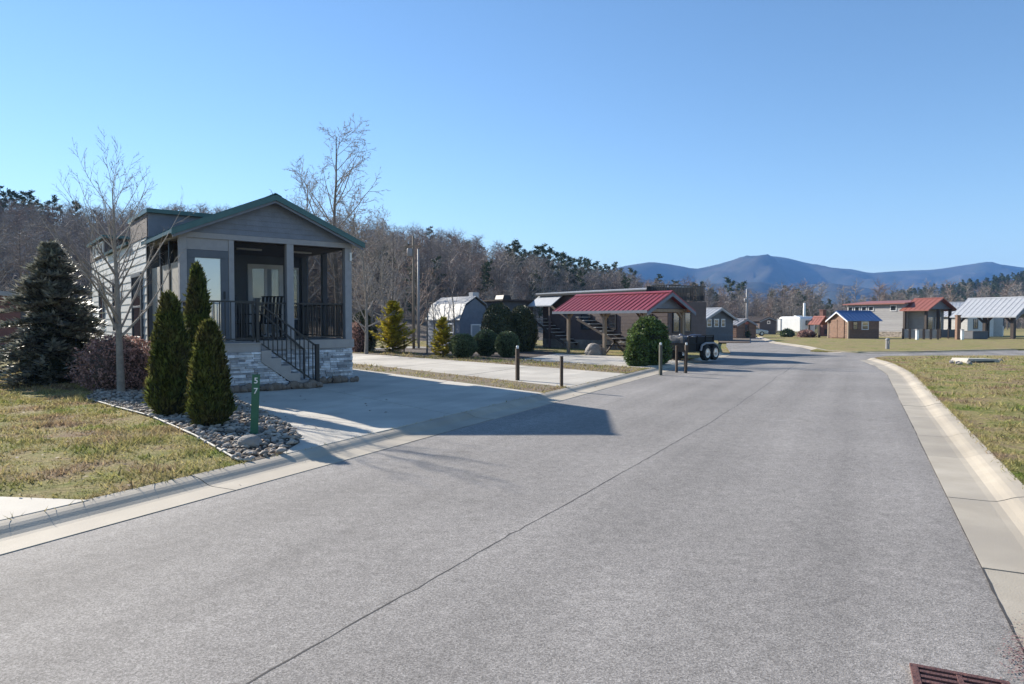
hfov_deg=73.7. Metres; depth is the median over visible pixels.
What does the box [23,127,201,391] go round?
bare tree
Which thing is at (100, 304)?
window
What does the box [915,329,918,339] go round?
utility pedestal
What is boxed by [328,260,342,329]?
bare tree
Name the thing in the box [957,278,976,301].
bare tree
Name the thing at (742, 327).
storage shed
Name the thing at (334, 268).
bare tree
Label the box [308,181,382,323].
bare tree
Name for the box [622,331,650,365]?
holly bush
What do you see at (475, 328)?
door
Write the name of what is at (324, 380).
stone
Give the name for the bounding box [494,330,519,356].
boxwood
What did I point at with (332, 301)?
bare tree
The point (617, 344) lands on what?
picnic table
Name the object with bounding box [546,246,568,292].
pine tree
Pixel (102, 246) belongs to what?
window
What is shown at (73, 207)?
pine tree
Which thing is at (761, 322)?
storage shed
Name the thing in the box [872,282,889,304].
bare tree
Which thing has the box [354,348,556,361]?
mulch bed
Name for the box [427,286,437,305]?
bare tree
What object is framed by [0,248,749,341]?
hill
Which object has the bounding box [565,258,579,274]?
pine tree
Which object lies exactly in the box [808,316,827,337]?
pavilion
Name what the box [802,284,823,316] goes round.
bare tree
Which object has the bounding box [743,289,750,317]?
utility pole
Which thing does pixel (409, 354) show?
grass
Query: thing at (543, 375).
driveway
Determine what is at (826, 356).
side road
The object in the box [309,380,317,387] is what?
stone
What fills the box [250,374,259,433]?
number post
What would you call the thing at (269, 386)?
stone
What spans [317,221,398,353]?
bare tree
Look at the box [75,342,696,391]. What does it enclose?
grass
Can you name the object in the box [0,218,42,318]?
bare tree
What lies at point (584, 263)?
pine tree
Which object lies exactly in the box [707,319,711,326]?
window
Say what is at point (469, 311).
barn shed
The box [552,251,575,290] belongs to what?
pine tree
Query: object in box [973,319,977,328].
window
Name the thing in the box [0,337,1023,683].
road
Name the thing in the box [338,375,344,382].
stone
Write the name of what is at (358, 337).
bush
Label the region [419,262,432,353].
sapling
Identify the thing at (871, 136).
sky
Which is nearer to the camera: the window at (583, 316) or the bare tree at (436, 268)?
the window at (583, 316)
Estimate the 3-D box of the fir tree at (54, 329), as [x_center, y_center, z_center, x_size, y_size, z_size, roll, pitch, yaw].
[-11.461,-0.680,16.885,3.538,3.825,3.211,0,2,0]
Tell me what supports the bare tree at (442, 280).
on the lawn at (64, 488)
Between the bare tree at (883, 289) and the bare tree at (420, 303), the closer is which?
the bare tree at (420, 303)
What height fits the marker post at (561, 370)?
0.831 m
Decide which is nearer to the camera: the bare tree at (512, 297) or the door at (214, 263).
the door at (214, 263)
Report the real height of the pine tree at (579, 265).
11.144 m
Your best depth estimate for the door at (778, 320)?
87.86 m
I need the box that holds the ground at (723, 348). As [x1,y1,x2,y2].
[718,327,1023,353]
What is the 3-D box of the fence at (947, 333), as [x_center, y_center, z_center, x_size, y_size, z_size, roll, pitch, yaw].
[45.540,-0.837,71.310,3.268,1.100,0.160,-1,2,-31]
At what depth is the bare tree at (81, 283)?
80.73 m
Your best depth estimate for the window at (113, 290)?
21.60 m
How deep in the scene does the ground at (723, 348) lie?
53.92 m
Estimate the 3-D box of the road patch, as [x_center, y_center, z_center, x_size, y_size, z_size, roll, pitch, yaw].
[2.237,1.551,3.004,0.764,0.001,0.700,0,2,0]
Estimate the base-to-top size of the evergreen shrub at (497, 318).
2.715 m
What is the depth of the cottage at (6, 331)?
35.59 m
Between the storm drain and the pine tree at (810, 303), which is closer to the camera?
the storm drain
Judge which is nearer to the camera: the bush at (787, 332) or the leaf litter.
the leaf litter
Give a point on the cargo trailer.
(706, 346)
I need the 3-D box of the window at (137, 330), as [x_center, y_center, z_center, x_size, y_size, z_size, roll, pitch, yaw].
[-10.203,-0.954,18.583,0.080,1.797,1.400,-1,2,-38]
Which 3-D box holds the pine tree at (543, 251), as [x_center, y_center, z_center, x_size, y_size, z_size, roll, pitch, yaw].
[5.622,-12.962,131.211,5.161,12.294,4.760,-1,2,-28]
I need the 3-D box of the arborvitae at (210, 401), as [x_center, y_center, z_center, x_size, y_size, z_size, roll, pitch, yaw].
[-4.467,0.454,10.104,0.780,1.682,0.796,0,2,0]
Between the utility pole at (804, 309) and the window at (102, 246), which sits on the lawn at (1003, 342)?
the utility pole at (804, 309)
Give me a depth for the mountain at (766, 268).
2761.76 m
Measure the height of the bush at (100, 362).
1.338 m
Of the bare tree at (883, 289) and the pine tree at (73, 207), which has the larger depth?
the bare tree at (883, 289)
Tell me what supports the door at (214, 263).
in the cottage at (249, 254)
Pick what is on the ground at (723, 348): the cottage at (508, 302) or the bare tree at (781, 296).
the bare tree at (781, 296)
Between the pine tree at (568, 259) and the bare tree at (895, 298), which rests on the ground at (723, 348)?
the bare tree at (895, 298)
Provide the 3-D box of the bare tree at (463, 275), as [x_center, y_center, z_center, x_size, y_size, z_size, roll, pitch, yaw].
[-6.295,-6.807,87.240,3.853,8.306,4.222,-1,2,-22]
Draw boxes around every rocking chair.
[235,295,262,336]
[250,296,284,336]
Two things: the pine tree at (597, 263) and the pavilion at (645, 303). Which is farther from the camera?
the pine tree at (597, 263)
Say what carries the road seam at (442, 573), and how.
on the road at (794, 521)
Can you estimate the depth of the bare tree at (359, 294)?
72.84 m
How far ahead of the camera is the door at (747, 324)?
75.06 m
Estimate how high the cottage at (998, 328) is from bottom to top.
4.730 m
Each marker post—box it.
[515,346,519,379]
[560,356,562,386]
[659,343,662,374]
[675,346,677,372]
[684,343,687,372]
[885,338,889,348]
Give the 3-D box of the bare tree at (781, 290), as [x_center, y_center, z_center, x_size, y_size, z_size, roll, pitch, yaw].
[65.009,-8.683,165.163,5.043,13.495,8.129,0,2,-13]
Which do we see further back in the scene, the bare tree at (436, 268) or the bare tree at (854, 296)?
the bare tree at (854, 296)
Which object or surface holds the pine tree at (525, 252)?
on the hill at (423, 329)
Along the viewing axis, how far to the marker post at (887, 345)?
39.86 m
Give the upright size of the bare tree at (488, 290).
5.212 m
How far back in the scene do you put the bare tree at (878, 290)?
200.05 m
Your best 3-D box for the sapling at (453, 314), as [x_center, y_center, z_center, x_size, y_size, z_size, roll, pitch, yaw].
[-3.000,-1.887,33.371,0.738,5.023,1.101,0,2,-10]
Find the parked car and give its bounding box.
[756,327,767,335]
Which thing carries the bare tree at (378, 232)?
on the hill at (423, 329)
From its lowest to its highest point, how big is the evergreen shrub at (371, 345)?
2.295 m
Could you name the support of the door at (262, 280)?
in the cottage at (249, 254)
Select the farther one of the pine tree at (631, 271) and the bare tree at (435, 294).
the pine tree at (631, 271)
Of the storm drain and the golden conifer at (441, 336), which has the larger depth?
the golden conifer at (441, 336)
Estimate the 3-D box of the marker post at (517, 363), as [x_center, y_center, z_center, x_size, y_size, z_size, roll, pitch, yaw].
[0.143,0.598,17.720,0.102,1.005,0.102,-1,2,-17]
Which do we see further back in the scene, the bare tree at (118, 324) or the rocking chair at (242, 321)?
the rocking chair at (242, 321)
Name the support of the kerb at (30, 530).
on the road at (794, 521)
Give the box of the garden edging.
[85,397,251,460]
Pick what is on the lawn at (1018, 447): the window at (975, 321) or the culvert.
the culvert
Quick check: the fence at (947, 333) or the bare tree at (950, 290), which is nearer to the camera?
the fence at (947, 333)
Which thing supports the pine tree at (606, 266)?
on the hill at (423, 329)
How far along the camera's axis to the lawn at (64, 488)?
7.92 m
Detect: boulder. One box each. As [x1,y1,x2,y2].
[237,435,261,447]
[584,343,601,354]
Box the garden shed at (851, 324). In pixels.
[825,310,882,338]
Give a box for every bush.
[64,333,150,390]
[352,321,369,351]
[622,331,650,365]
[626,316,673,364]
[745,330,751,337]
[779,328,795,336]
[796,329,817,337]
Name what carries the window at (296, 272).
in the cottage at (249, 254)
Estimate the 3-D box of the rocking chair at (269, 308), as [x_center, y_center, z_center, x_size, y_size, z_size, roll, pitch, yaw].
[-6.526,-0.668,18.256,0.640,1.135,1.057,0,2,2]
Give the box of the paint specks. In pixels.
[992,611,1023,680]
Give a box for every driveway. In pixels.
[0,497,87,519]
[234,369,541,454]
[352,353,622,386]
[376,346,683,367]
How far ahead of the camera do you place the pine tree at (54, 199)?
134.21 m
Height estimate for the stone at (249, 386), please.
0.229 m
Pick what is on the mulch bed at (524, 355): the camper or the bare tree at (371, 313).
the bare tree at (371, 313)
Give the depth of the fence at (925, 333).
66.73 m
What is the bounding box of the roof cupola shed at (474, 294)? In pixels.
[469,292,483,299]
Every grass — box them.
[0,367,242,499]
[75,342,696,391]
[352,364,565,392]
[353,350,650,372]
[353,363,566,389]
[388,355,644,373]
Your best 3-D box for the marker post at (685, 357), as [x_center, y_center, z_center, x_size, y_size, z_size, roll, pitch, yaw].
[5.408,0.502,21.236,0.091,0.970,0.090,1,1,-17]
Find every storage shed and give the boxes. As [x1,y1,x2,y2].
[733,318,757,337]
[745,317,776,333]
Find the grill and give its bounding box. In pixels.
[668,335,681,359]
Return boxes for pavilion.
[552,290,695,354]
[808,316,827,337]
[950,296,1023,338]
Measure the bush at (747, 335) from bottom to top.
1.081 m
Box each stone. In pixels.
[232,385,239,392]
[240,386,247,392]
[244,383,251,391]
[260,385,265,390]
[265,383,273,390]
[272,382,281,390]
[288,381,298,388]
[303,381,312,388]
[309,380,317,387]
[316,382,322,387]
[321,376,326,383]
[332,376,340,382]
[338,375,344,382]
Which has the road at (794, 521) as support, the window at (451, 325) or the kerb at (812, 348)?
the kerb at (812, 348)
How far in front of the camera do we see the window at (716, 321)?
63.10 m
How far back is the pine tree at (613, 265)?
159.42 m
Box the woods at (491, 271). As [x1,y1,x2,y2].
[0,195,809,332]
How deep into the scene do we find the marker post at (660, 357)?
20.39 m
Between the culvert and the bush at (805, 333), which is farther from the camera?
the bush at (805, 333)
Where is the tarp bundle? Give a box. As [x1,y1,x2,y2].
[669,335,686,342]
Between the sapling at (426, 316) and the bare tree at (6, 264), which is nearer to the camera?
the sapling at (426, 316)
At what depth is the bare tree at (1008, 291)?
181.15 m
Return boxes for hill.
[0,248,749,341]
[816,290,1022,326]
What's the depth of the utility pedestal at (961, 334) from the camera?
64.34 m
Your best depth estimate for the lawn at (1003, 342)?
51.69 m
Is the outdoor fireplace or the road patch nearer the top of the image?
the outdoor fireplace
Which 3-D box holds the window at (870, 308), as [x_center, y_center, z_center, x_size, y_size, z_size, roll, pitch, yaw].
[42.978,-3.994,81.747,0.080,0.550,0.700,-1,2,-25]
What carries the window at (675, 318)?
in the cottage at (585, 330)
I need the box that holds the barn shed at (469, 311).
[428,296,487,346]
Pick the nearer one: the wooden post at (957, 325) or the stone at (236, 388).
the stone at (236, 388)
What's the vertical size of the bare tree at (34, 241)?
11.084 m
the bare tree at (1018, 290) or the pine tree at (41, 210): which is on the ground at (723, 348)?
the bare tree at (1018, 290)
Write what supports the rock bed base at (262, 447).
on the lawn at (64, 488)
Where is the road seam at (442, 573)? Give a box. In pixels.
[246,368,789,683]
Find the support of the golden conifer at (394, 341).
on the mulch bed at (524, 355)
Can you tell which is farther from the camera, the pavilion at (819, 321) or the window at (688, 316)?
the pavilion at (819, 321)
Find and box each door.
[187,249,229,340]
[247,264,283,336]
[471,324,480,336]
[744,319,749,336]
[777,319,780,330]
[831,320,837,337]
[837,320,843,337]
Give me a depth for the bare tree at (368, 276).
69.59 m
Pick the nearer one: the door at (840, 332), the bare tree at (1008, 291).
the door at (840, 332)
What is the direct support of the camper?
on the lawn at (1003, 342)
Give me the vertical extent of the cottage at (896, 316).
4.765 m
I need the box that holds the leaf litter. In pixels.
[2,361,1020,494]
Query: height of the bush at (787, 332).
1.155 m
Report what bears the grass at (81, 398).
on the lawn at (64, 488)
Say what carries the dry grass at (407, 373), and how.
on the lawn at (64, 488)
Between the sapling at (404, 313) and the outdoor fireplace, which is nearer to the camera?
the sapling at (404, 313)
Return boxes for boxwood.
[448,333,477,357]
[474,329,497,355]
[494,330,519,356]
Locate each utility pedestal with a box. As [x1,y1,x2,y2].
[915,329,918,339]
[960,329,963,339]
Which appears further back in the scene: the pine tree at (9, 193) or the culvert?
the pine tree at (9, 193)
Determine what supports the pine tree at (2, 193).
on the hill at (423, 329)
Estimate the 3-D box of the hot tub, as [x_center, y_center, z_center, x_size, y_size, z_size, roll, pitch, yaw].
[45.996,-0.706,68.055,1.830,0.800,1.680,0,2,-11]
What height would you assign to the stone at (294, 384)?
0.220 m
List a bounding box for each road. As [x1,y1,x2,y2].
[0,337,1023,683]
[742,350,1023,360]
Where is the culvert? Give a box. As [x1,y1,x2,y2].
[951,358,999,362]
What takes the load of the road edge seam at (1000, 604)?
on the road at (794, 521)
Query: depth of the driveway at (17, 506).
5.79 m
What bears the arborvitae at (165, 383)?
on the rock bed base at (262, 447)
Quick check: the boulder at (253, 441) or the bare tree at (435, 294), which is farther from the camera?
the bare tree at (435, 294)
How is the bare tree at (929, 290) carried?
on the ground at (723, 348)
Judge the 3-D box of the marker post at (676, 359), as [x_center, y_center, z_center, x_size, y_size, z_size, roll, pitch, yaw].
[5.168,0.546,21.447,0.064,0.868,0.064,-1,2,-17]
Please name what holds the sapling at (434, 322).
on the mulch bed at (524, 355)
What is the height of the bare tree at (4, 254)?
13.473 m
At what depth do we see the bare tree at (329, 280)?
75.23 m
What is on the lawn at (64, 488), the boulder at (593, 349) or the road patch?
the boulder at (593, 349)
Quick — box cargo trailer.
[669,335,718,360]
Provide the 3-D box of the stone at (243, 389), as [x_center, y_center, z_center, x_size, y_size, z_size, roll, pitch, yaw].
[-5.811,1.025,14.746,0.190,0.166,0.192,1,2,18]
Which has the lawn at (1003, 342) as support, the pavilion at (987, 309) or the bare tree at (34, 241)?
the pavilion at (987, 309)
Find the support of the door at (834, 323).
in the garden shed at (851, 324)
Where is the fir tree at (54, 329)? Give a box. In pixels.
[0,239,110,387]
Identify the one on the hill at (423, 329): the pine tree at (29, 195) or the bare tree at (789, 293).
the pine tree at (29, 195)
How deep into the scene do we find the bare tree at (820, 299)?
184.59 m
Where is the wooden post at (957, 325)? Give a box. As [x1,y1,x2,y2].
[955,315,960,339]
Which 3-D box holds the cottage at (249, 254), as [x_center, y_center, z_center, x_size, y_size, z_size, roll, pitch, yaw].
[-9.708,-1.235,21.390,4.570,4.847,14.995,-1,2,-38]
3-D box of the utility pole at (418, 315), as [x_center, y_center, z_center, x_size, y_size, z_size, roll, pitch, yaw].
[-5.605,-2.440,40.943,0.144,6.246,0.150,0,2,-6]
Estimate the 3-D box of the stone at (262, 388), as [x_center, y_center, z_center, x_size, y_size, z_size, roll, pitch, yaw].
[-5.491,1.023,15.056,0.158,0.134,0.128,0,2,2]
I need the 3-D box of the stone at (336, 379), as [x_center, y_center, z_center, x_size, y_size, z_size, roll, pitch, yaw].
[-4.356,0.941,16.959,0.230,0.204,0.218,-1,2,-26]
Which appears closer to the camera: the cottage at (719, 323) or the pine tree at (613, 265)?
the cottage at (719, 323)
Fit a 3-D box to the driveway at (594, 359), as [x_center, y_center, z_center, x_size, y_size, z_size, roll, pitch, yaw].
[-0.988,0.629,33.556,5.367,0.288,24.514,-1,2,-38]
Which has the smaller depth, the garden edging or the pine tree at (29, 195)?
the garden edging
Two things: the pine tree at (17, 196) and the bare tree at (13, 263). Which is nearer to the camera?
the bare tree at (13, 263)
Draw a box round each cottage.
[0,291,20,351]
[86,193,364,385]
[429,295,533,313]
[528,285,705,349]
[706,308,738,339]
[843,297,956,336]
[944,306,993,335]
[950,302,1003,335]
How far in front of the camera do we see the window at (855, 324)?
70.07 m
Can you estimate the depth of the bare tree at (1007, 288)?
165.51 m
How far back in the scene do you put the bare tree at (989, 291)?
213.60 m
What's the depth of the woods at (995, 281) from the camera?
337.17 m
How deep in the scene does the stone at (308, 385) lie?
15.55 m
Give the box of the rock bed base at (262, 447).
[93,390,299,460]
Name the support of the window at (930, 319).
in the cottage at (896, 316)
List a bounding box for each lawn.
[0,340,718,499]
[756,332,1023,352]
[875,355,1023,484]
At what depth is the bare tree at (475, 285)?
71.98 m
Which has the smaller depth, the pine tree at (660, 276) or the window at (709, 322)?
the window at (709, 322)
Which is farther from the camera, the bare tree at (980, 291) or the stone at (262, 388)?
the bare tree at (980, 291)
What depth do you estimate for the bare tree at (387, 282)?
68.54 m
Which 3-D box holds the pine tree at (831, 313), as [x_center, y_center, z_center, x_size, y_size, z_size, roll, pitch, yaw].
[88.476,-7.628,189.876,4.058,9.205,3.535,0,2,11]
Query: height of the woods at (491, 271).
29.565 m
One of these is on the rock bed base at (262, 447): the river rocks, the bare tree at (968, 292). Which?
the river rocks
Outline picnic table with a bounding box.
[600,338,625,353]
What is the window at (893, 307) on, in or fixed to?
in the cottage at (896, 316)
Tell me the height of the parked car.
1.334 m
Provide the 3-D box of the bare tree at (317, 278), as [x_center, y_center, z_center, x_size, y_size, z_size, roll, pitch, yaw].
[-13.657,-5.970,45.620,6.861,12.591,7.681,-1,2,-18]
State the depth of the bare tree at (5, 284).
65.73 m
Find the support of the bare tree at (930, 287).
on the ground at (723, 348)
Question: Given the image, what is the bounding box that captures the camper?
[767,315,814,331]
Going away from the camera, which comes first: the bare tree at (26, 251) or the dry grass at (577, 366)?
the dry grass at (577, 366)
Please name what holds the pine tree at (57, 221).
on the hill at (423, 329)
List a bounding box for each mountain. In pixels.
[554,254,1023,290]
[698,282,999,307]
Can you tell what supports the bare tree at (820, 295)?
on the ground at (723, 348)
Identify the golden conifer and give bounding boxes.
[370,300,418,351]
[426,315,451,356]
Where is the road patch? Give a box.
[899,657,1023,683]
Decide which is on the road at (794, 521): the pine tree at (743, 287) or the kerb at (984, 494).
the kerb at (984, 494)
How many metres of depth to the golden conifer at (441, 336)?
29.89 m
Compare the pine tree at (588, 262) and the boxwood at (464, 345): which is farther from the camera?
the pine tree at (588, 262)
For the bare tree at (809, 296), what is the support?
on the ground at (723, 348)
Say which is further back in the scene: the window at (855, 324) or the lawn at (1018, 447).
the window at (855, 324)
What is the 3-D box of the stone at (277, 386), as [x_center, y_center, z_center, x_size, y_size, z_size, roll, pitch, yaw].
[-5.245,1.001,15.187,0.201,0.219,0.211,1,2,38]
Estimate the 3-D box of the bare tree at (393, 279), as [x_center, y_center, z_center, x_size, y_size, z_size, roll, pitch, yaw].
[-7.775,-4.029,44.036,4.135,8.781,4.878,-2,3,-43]
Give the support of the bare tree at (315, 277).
on the hill at (423, 329)
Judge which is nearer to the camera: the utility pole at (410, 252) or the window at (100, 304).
the window at (100, 304)
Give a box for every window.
[98,285,104,326]
[99,241,103,255]
[112,280,115,333]
[130,272,143,340]
[294,268,298,319]
[448,323,453,332]
[581,314,590,329]
[607,314,616,329]
[672,313,679,332]
[684,312,691,332]
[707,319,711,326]
[714,319,718,326]
[721,319,724,326]
[853,322,857,329]
[861,322,868,329]
[868,306,873,310]
[890,305,896,310]
[928,317,932,329]
[935,317,941,329]
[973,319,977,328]
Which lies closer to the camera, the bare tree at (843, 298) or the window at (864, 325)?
the window at (864, 325)
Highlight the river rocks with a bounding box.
[85,387,302,459]
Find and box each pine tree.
[0,186,8,208]
[0,188,20,217]
[11,192,26,220]
[14,189,41,220]
[37,203,49,236]
[42,195,62,238]
[54,205,63,233]
[65,201,87,235]
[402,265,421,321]
[423,226,434,260]
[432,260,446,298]
[511,238,523,289]
[519,248,532,299]
[532,243,553,278]
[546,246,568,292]
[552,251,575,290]
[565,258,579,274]
[567,257,588,291]
[578,257,592,276]
[583,259,599,286]
[594,261,602,273]
[599,264,610,288]
[605,261,620,285]
[627,267,638,283]
[654,274,663,286]
[721,276,736,316]
[731,280,746,299]
[801,292,818,315]
[825,299,833,318]
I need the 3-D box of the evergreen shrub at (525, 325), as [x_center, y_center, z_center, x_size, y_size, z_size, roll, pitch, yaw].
[0.487,-0.717,36.174,2.000,2.542,1.969,0,2,0]
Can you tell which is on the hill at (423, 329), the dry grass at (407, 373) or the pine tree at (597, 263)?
the pine tree at (597, 263)
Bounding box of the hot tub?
[964,331,988,338]
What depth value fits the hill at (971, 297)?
260.54 m
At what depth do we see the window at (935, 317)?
77.64 m
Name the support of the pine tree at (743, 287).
on the hill at (423, 329)
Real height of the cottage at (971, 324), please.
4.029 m
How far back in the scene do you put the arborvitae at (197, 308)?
12.88 m
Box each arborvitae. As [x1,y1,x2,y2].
[141,289,191,415]
[182,260,212,357]
[184,317,237,425]
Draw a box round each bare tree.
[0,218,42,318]
[0,221,25,290]
[0,222,47,313]
[0,229,23,291]
[0,241,20,290]
[5,237,30,306]
[8,228,49,280]
[13,227,41,265]
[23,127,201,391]
[67,240,90,302]
[270,158,345,310]
[282,114,406,337]
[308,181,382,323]
[308,261,320,320]
[309,254,341,307]
[309,255,320,302]
[313,252,355,302]
[317,189,410,350]
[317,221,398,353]
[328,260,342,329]
[337,207,411,333]
[352,211,411,319]
[353,237,385,310]
[353,270,367,311]
[377,261,403,312]
[390,235,456,334]
[411,289,427,322]
[423,259,445,297]
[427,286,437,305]
[452,257,475,295]
[466,275,483,297]
[482,289,493,299]
[483,284,496,298]
[500,275,521,298]
[773,288,787,316]
[775,281,790,311]
[781,284,799,315]
[798,280,815,316]
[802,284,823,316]
[813,282,831,314]
[814,285,831,315]
[830,286,851,309]
[833,287,850,312]
[846,279,864,302]
[869,280,889,300]
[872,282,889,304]
[878,285,897,300]
[880,280,903,300]
[890,292,902,300]
[900,283,915,299]
[918,279,938,297]
[922,283,939,297]
[940,279,961,301]
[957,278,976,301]
[972,289,985,297]
[976,285,996,296]
[979,285,997,296]
[997,278,1018,323]
[1001,286,1015,329]
[1004,284,1022,296]
[1011,281,1023,328]
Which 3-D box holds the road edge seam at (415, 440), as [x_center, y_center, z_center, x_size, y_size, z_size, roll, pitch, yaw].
[3.300,1.085,18.532,0.033,0.071,30.683,1,2,27]
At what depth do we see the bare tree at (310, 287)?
77.48 m
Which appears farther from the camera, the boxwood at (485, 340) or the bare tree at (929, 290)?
the bare tree at (929, 290)
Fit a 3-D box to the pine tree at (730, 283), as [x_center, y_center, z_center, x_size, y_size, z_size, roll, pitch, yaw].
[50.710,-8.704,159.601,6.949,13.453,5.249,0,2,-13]
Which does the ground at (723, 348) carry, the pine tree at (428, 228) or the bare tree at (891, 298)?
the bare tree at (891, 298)
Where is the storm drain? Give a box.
[909,663,1009,683]
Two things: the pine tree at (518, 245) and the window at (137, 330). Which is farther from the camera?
the pine tree at (518, 245)
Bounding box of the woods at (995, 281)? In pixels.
[751,271,1023,328]
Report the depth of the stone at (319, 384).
15.78 m
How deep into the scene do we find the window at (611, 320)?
38.51 m
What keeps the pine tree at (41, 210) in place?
on the hill at (423, 329)
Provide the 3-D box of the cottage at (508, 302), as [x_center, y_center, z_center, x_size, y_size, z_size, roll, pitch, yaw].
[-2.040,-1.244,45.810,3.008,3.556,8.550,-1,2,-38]
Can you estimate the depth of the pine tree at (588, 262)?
149.35 m
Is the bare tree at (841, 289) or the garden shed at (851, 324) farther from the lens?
the bare tree at (841, 289)
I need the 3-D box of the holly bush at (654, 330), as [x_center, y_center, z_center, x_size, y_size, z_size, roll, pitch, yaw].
[4.894,-0.062,24.299,1.766,1.832,1.690,0,2,0]
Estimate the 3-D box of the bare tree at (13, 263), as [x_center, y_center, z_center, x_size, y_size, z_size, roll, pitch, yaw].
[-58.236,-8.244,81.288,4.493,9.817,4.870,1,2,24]
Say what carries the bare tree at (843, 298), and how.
on the ground at (723, 348)
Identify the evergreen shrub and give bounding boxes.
[352,310,378,351]
[480,302,515,351]
[511,305,539,351]
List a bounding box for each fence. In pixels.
[902,328,938,339]
[939,329,954,338]
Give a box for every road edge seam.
[81,357,723,532]
[874,365,1023,652]
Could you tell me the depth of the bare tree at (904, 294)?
149.68 m
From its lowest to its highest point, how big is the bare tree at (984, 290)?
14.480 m
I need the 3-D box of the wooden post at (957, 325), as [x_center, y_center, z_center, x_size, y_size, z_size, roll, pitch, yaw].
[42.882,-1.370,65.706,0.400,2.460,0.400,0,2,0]
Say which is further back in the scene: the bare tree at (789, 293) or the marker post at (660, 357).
the bare tree at (789, 293)
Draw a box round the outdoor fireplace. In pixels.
[819,310,826,335]
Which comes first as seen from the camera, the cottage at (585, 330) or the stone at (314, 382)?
the stone at (314, 382)
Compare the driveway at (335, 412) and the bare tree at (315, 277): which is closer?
the driveway at (335, 412)
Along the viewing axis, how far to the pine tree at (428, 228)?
149.12 m
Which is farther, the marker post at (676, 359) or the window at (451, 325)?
the window at (451, 325)
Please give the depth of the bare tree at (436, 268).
88.68 m
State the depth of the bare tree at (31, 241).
82.61 m
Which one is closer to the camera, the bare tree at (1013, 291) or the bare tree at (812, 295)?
the bare tree at (812, 295)
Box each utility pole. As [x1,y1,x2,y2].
[405,236,420,348]
[417,249,419,347]
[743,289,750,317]
[803,303,805,316]
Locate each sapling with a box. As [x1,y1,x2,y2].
[399,275,411,351]
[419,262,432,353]
[424,278,438,349]
[443,254,457,335]
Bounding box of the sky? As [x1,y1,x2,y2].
[0,0,1023,272]
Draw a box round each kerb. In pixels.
[0,352,729,554]
[758,337,1017,352]
[861,358,1023,646]

